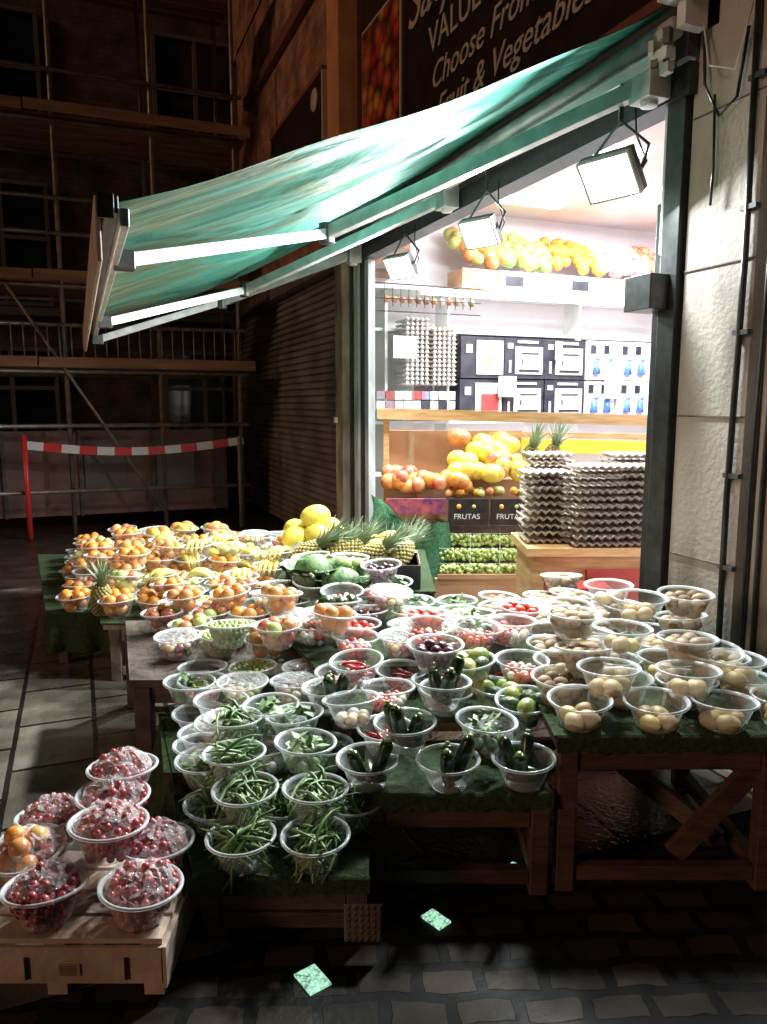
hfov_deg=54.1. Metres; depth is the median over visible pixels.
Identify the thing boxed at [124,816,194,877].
bowl of wrapped grapes
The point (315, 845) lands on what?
bowl of green beans
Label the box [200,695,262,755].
bowl of green beans
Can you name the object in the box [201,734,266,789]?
bowl of green beans
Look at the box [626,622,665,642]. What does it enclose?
bowl of onions
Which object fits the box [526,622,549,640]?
bowl of onions
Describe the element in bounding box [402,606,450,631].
bowl of tomatoes
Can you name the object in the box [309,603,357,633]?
bowl of peaches
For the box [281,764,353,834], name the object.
bowl of green beans
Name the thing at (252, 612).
bowl of peaches
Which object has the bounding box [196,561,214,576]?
bowl of peaches
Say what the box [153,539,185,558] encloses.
bowl of peaches
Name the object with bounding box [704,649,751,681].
bowl of brown potatoes
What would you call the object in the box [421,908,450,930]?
pavement light
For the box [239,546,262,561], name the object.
bowl of bananas
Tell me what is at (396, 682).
bowl of red chillies
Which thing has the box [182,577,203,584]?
bowl of lemons
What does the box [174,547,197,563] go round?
bowl of peaches
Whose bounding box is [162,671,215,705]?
bowl of leafy greens
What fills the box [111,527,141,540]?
bowl of oranges
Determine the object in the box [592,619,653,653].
bowl of potatoes
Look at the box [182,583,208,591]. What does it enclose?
bowl of bananas
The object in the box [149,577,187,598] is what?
bowl of peaches
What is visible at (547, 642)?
bowl of brown potatoes
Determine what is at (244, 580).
bowl of apples
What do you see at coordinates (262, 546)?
bowl of radishes
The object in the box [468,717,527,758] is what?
bowl of mixed vegetables
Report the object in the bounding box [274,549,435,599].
produce stand
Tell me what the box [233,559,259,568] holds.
bowl of bananas
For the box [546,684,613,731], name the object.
bowl of potatoes
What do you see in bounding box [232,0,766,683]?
grocery shop
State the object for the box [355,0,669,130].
shop sign
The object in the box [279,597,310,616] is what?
bowl of leafy greens
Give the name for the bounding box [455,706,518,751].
bowl of leafy greens
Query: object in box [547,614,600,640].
bowl of brown potatoes
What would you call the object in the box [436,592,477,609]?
bowl of leafy greens
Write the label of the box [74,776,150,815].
bowl of wrapped grapes
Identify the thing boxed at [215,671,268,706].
bowl
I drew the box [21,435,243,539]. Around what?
barrier tape
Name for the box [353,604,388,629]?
bowl of plums
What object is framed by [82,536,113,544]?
bowl of apples
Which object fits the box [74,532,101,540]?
bowl of oranges
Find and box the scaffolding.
[0,0,255,534]
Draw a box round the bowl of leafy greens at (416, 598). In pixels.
[402,594,435,612]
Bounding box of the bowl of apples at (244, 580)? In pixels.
[218,576,258,597]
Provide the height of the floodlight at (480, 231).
0.503 m
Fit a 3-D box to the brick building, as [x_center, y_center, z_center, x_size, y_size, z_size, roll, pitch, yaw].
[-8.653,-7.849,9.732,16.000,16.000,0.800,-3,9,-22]
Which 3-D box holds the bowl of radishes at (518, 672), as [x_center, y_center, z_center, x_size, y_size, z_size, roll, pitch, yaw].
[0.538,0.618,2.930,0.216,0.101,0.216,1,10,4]
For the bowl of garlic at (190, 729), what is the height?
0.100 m
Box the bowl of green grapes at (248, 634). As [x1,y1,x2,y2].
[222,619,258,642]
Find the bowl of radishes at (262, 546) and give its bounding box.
[260,543,273,549]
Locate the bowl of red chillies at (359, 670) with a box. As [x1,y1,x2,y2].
[329,648,383,682]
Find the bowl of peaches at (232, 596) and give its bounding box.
[209,583,250,611]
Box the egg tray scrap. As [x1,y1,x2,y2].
[344,904,381,941]
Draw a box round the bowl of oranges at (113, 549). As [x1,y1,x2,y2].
[109,540,119,553]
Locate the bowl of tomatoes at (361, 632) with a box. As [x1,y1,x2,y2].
[345,616,381,642]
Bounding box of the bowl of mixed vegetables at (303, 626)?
[269,607,315,636]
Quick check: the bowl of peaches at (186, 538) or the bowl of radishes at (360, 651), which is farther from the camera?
the bowl of peaches at (186, 538)
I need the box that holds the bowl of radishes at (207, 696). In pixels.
[176,671,229,705]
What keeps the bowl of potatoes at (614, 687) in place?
on the bowl of potatoes at (580, 716)
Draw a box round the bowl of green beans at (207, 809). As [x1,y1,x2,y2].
[178,776,244,841]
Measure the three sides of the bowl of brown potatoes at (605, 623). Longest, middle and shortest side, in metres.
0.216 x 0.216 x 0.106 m
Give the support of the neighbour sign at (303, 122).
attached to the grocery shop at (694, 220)
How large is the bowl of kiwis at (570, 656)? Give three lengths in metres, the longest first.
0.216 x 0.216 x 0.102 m
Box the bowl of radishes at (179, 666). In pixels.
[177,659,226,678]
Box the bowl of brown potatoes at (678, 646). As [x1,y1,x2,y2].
[656,629,719,665]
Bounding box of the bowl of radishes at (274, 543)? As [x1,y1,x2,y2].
[266,531,277,545]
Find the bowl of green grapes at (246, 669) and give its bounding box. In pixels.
[227,658,276,678]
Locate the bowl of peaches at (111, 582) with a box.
[93,578,115,586]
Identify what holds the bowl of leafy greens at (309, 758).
on the bowl of leafy greens at (329, 757)
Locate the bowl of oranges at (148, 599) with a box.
[135,591,172,613]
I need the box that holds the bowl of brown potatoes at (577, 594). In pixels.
[549,587,594,607]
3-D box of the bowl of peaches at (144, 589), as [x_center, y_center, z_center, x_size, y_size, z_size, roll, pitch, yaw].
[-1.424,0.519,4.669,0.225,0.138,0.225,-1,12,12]
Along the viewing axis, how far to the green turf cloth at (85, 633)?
4.61 m
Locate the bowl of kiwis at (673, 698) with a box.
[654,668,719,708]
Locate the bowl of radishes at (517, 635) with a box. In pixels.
[486,613,537,644]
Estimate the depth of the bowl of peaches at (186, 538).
5.42 m
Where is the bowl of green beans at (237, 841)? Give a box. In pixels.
[200,808,278,893]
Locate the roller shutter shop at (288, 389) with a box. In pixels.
[231,256,336,521]
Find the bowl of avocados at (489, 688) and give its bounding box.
[470,675,525,714]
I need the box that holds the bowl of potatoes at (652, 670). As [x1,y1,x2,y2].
[637,648,690,685]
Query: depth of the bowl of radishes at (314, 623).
3.59 m
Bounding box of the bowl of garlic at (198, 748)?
[177,721,234,755]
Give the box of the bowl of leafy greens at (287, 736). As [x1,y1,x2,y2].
[265,702,323,741]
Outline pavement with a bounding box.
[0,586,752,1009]
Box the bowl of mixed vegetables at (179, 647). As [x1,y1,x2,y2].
[153,627,201,658]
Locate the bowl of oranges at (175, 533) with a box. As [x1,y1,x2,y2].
[171,530,182,542]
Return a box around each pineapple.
[84,556,118,616]
[287,519,347,558]
[313,515,355,547]
[321,515,370,557]
[344,514,385,557]
[354,520,414,564]
[381,513,428,562]
[384,517,434,564]
[521,421,551,465]
[540,420,573,465]
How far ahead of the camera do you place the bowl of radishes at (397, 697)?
2.86 m
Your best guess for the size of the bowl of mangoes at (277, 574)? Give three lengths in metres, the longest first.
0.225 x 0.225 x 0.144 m
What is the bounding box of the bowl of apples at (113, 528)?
[107,524,136,539]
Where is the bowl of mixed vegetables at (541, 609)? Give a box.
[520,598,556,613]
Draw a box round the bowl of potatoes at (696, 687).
[655,659,723,697]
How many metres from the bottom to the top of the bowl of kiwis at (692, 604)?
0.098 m
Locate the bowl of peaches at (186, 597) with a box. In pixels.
[163,585,205,610]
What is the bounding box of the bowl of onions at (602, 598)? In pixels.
[584,578,633,605]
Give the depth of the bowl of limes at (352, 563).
4.05 m
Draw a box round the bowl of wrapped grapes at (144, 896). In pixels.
[97,858,183,933]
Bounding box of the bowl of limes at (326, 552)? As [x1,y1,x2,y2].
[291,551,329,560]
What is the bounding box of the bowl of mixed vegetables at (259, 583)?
[258,580,294,587]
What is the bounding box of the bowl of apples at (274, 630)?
[253,616,301,645]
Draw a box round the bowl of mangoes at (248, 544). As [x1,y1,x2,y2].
[235,538,257,558]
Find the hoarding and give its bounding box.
[0,428,227,519]
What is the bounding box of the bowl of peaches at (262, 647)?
[243,626,282,657]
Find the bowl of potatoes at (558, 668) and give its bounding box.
[533,649,576,677]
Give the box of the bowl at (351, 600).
[316,594,361,609]
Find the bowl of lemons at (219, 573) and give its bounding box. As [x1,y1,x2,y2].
[204,568,229,583]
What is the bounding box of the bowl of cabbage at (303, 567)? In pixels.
[280,554,345,585]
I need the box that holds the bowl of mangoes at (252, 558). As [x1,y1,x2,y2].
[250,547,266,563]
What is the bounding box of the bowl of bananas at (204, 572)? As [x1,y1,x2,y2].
[182,567,218,581]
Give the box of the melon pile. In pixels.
[282,505,341,545]
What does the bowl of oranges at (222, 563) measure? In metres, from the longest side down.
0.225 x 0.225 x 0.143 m
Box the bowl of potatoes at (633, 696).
[591,667,654,707]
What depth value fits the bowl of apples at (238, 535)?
6.13 m
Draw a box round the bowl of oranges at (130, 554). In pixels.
[116,545,150,566]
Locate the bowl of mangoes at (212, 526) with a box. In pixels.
[200,521,228,533]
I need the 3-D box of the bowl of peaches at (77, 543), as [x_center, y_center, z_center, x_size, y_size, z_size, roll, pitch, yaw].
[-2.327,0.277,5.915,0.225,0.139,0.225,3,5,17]
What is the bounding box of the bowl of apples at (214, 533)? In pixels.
[205,529,234,538]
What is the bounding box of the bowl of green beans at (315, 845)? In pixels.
[280,807,350,884]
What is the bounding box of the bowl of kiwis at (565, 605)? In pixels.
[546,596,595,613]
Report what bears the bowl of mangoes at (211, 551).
on the bowl of peaches at (207, 565)
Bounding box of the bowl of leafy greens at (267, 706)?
[241,692,299,733]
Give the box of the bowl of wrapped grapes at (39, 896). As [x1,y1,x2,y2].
[0,862,89,933]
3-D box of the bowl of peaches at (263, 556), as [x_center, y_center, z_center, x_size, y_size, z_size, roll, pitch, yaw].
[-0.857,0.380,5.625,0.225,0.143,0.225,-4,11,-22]
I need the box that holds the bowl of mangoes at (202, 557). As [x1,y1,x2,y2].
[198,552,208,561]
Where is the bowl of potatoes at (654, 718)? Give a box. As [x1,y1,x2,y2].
[622,686,691,731]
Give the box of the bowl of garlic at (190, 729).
[171,700,226,738]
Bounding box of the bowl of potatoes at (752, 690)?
[749,686,766,720]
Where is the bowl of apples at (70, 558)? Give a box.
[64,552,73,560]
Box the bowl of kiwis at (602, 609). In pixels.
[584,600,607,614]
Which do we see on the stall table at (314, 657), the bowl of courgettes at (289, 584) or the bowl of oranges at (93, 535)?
the bowl of courgettes at (289, 584)
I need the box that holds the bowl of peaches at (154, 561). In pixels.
[145,552,172,571]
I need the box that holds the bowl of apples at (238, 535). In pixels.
[233,531,244,540]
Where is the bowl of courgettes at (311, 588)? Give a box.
[292,570,330,597]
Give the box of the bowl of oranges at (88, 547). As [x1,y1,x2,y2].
[80,541,112,561]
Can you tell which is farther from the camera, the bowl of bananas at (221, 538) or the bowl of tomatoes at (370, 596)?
the bowl of bananas at (221, 538)
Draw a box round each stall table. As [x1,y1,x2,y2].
[124,621,317,773]
[158,713,335,794]
[174,795,369,939]
[255,600,710,765]
[331,687,529,792]
[363,741,551,894]
[512,653,766,890]
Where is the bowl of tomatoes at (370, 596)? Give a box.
[359,587,394,605]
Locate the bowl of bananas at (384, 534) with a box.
[377,530,394,539]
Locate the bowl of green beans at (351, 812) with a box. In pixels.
[320,781,383,837]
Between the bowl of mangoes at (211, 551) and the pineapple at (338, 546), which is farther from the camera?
the bowl of mangoes at (211, 551)
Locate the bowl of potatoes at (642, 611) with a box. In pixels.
[611,589,669,621]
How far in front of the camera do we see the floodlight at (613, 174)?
3.51 m
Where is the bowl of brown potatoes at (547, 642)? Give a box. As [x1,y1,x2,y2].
[526,634,570,664]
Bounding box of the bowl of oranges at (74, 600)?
[55,586,90,611]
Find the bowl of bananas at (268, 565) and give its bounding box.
[252,558,280,575]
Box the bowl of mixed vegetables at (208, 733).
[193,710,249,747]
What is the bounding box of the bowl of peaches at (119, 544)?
[112,539,145,548]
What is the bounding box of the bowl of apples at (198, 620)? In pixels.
[167,613,212,643]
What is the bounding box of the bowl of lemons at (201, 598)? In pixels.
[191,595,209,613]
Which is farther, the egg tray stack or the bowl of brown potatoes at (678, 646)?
the egg tray stack
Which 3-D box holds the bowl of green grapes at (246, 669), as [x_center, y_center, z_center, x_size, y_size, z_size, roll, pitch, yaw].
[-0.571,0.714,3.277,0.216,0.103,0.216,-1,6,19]
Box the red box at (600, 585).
[543,581,612,613]
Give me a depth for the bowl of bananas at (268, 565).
4.91 m
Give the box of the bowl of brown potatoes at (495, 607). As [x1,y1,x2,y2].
[477,599,520,623]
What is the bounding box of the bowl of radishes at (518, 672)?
[495,649,549,686]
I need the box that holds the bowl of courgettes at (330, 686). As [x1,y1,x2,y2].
[301,668,356,709]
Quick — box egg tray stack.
[516,451,644,546]
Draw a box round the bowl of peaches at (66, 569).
[58,564,79,580]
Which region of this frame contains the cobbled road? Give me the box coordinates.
[0,812,766,1023]
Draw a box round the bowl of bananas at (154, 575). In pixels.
[144,568,180,587]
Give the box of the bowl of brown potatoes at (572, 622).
[545,605,602,638]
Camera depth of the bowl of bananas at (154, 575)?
4.67 m
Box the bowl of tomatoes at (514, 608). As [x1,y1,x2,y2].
[497,597,545,626]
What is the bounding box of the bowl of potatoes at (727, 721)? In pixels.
[689,689,760,733]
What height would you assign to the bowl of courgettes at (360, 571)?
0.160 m
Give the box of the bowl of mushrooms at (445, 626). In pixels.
[441,615,474,635]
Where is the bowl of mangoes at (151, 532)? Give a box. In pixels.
[144,526,173,542]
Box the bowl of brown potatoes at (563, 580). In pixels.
[540,572,582,592]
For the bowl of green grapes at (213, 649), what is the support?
on the stall table at (150, 666)
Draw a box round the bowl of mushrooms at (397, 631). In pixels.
[387,618,412,639]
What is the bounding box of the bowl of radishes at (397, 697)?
[360,677,414,713]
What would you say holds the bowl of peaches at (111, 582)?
on the fruit table at (115, 625)
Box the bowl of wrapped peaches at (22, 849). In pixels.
[0,822,66,885]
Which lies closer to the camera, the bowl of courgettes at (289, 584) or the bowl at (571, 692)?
the bowl at (571, 692)
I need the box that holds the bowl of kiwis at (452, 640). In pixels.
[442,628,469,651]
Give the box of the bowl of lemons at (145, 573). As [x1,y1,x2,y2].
[137,570,150,586]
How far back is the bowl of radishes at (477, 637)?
3.08 m
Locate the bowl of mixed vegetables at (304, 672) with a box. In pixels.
[281,658,323,689]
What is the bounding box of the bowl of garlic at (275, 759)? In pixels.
[246,730,292,774]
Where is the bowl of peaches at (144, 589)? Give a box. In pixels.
[135,583,157,595]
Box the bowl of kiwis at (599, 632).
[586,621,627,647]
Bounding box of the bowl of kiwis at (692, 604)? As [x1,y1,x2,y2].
[657,585,715,618]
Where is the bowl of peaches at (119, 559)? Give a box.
[109,556,123,562]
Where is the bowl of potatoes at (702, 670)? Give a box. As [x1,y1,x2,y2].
[687,637,745,676]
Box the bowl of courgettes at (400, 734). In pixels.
[373,700,436,747]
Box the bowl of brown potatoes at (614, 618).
[601,599,640,627]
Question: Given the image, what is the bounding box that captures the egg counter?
[511,532,640,630]
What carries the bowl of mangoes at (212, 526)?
on the bowl of oranges
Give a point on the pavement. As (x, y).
(62, 726)
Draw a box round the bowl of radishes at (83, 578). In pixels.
[72,566,96,582]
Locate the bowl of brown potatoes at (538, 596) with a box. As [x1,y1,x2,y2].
[522,590,558,607]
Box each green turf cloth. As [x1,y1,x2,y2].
[43,613,108,653]
[146,715,188,897]
[189,736,766,898]
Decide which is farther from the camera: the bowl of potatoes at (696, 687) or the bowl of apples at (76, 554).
the bowl of apples at (76, 554)
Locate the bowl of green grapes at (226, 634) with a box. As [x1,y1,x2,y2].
[204,619,252,647]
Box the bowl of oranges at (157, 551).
[145,548,160,565]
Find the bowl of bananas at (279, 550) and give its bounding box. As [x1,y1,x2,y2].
[262,545,293,559]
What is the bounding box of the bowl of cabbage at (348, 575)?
[316,567,370,594]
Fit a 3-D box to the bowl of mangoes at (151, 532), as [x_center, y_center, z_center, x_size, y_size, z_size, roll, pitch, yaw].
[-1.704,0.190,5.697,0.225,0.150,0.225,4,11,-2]
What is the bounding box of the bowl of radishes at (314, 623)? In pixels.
[297,606,322,628]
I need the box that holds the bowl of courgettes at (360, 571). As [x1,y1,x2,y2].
[356,560,373,578]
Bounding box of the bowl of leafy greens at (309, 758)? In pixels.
[274,727,336,773]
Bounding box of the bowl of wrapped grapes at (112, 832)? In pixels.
[66,802,149,863]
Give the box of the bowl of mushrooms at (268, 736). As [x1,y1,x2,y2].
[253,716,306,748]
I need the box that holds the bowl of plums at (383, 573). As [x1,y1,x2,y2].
[360,558,401,583]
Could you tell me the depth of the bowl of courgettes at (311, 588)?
3.85 m
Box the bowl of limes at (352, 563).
[330,552,369,570]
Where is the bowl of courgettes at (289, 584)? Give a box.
[286,577,311,607]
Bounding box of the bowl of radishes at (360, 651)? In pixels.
[331,627,378,659]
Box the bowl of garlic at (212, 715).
[193,689,249,725]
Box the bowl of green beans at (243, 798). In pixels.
[210,763,281,836]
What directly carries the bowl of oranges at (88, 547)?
on the bowl of peaches at (80, 561)
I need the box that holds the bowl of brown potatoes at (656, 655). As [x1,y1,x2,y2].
[633,634,676,664]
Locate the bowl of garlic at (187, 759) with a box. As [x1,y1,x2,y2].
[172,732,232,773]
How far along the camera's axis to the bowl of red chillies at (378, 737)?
2.70 m
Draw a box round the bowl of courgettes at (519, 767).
[491,729,556,782]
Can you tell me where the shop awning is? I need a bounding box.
[83,0,708,350]
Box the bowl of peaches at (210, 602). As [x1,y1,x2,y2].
[197,597,227,617]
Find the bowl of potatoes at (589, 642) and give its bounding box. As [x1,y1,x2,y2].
[569,625,614,646]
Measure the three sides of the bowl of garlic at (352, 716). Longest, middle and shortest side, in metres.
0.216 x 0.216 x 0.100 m
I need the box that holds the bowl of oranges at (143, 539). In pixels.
[136,536,150,543]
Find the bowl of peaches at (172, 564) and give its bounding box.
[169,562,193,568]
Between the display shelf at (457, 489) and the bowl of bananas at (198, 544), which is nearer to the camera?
the bowl of bananas at (198, 544)
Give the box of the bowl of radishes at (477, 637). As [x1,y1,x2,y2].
[452,616,503,648]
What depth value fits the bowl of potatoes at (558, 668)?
2.87 m
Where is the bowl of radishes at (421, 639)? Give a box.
[400,615,451,647]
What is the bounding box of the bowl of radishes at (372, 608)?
[357,596,386,615]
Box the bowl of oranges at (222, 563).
[208,553,240,573]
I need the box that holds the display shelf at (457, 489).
[370,408,646,599]
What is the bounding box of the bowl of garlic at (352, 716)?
[322,689,379,725]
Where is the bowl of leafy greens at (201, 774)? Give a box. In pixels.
[174,745,236,788]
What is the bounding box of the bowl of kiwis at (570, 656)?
[554,639,612,673]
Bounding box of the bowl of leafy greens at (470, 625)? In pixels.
[447,607,495,630]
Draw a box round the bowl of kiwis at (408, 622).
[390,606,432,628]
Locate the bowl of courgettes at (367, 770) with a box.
[335,738,400,782]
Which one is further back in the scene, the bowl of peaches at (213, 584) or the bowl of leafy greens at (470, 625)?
the bowl of peaches at (213, 584)
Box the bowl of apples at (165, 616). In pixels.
[140,603,183,628]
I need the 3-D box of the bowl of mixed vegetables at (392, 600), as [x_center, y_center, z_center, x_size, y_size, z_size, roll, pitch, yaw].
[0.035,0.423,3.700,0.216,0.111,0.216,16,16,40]
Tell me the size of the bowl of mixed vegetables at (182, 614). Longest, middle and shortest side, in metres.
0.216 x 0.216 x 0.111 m
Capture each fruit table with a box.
[38,554,91,662]
[100,558,277,680]
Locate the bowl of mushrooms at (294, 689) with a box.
[269,672,321,704]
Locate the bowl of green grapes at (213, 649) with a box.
[198,629,236,657]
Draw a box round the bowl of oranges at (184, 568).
[170,564,194,577]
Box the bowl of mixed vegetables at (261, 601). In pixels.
[249,589,269,609]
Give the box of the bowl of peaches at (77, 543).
[73,538,95,547]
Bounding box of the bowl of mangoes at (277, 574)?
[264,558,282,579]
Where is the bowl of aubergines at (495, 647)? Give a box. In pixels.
[477,623,514,656]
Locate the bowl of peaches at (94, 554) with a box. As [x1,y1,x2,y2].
[83,550,118,568]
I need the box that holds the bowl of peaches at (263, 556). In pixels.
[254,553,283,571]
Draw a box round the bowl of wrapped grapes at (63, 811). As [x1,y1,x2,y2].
[13,792,87,851]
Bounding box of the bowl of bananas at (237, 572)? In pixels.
[223,567,258,579]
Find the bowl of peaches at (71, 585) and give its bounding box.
[62,580,93,598]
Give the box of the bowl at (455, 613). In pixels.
[434,604,476,629]
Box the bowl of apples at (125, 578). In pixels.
[110,570,143,589]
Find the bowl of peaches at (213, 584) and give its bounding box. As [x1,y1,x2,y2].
[204,574,235,590]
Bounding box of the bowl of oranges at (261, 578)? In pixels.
[249,574,275,596]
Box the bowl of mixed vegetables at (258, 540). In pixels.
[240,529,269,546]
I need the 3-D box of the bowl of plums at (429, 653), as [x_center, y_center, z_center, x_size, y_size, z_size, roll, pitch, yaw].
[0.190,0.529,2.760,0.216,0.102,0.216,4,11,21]
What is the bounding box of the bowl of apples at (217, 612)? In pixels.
[188,604,230,629]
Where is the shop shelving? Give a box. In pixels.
[375,226,654,499]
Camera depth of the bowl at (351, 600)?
3.43 m
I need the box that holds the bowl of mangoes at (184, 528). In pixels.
[170,521,198,540]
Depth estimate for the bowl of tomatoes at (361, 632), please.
3.40 m
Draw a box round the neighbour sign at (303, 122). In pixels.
[270,64,327,158]
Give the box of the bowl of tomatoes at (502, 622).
[480,616,520,628]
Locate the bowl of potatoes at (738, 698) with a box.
[721,669,766,704]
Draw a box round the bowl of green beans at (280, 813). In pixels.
[253,775,328,839]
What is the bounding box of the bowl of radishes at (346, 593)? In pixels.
[320,582,363,607]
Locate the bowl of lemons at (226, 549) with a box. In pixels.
[214,541,246,558]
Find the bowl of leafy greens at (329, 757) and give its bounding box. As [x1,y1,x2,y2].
[308,731,353,771]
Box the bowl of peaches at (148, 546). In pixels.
[141,541,159,551]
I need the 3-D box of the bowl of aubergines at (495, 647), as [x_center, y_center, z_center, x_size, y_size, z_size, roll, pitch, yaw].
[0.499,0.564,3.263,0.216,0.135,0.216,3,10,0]
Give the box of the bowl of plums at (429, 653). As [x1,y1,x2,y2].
[406,633,464,670]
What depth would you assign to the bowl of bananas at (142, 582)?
4.85 m
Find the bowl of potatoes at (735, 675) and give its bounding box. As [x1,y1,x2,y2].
[703,648,766,687]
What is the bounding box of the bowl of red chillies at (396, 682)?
[375,659,426,690]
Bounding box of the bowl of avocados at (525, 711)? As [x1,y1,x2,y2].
[494,684,546,727]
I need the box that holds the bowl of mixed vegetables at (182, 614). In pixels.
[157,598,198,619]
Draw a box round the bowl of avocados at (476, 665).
[451,647,495,684]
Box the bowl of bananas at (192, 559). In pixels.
[173,551,205,570]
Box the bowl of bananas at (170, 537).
[148,533,179,548]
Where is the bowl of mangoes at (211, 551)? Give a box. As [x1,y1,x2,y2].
[201,546,219,563]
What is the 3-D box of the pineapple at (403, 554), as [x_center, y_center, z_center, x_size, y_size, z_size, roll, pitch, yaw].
[0.159,0.201,4.670,0.234,0.235,0.442,-11,27,46]
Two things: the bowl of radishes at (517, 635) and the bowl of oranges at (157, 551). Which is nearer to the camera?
the bowl of radishes at (517, 635)
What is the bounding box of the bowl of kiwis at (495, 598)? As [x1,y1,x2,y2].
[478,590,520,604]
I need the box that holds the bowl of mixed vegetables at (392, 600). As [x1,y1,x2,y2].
[370,583,412,609]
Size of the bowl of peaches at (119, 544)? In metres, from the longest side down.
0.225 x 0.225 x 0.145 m
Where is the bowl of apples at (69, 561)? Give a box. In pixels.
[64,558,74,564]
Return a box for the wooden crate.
[0,851,199,993]
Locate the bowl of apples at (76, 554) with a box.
[69,550,87,563]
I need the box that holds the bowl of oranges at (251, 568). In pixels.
[241,566,264,577]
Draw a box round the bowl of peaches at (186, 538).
[180,534,210,551]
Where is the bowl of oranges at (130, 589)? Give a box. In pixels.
[110,586,138,605]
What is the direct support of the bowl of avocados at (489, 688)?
on the stall table at (446, 719)
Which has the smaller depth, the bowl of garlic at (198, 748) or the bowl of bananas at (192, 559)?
the bowl of garlic at (198, 748)
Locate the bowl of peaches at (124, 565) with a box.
[109,561,144,572]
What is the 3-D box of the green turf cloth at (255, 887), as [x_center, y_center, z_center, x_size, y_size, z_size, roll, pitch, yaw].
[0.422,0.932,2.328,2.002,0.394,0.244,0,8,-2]
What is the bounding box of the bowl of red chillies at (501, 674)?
[489,660,511,679]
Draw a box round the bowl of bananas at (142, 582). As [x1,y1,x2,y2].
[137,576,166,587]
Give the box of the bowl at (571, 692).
[530,665,591,705]
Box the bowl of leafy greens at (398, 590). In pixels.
[371,575,412,595]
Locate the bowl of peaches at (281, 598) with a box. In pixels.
[257,584,302,613]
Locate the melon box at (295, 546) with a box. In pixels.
[286,542,302,558]
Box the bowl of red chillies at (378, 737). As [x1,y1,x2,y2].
[356,714,410,750]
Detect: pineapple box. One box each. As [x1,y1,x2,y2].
[286,572,300,588]
[364,553,420,588]
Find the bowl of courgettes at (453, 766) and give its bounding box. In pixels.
[415,733,480,788]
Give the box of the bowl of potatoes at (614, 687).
[576,657,642,698]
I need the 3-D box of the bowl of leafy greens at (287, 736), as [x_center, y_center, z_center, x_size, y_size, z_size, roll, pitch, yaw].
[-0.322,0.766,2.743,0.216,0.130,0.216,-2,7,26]
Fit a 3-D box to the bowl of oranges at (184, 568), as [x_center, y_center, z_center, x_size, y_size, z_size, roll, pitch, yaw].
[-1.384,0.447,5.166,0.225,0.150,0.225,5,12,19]
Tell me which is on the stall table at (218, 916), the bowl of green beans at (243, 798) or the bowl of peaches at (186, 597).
the bowl of green beans at (243, 798)
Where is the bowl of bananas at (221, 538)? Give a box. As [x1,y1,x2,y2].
[207,533,238,547]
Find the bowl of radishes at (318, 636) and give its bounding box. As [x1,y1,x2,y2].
[297,617,330,645]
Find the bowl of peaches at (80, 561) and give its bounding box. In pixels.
[71,554,97,574]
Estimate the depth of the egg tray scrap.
2.19 m
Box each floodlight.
[382,223,419,280]
[458,168,505,249]
[576,84,650,204]
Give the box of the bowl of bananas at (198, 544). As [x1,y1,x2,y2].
[181,539,212,553]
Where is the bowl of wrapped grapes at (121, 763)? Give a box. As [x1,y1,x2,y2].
[85,747,158,788]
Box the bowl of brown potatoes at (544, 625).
[531,611,555,635]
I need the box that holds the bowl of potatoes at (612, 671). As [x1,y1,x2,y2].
[596,649,643,677]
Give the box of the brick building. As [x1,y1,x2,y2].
[0,0,241,497]
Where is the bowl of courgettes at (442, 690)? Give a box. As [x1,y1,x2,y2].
[411,653,471,705]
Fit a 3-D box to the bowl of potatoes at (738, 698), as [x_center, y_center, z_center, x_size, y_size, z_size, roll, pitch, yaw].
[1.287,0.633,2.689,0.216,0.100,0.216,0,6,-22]
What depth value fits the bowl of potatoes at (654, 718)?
2.44 m
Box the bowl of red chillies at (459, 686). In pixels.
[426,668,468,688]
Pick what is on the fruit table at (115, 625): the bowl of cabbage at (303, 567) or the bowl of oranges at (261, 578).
the bowl of oranges at (261, 578)
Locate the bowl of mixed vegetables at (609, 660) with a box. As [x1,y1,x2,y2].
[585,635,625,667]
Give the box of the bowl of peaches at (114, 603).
[97,592,136,616]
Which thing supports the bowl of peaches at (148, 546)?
on the bowl of oranges
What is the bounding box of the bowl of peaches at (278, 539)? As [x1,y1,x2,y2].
[273,535,283,545]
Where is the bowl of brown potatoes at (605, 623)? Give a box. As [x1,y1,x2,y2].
[594,610,610,626]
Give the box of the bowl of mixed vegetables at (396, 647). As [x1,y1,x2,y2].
[378,627,414,659]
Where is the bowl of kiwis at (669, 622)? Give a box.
[653,610,707,636]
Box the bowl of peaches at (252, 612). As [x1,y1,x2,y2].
[227,604,269,622]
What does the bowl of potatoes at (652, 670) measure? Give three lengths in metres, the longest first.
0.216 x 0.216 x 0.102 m
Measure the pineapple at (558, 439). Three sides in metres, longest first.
0.461 x 0.245 x 0.244 m
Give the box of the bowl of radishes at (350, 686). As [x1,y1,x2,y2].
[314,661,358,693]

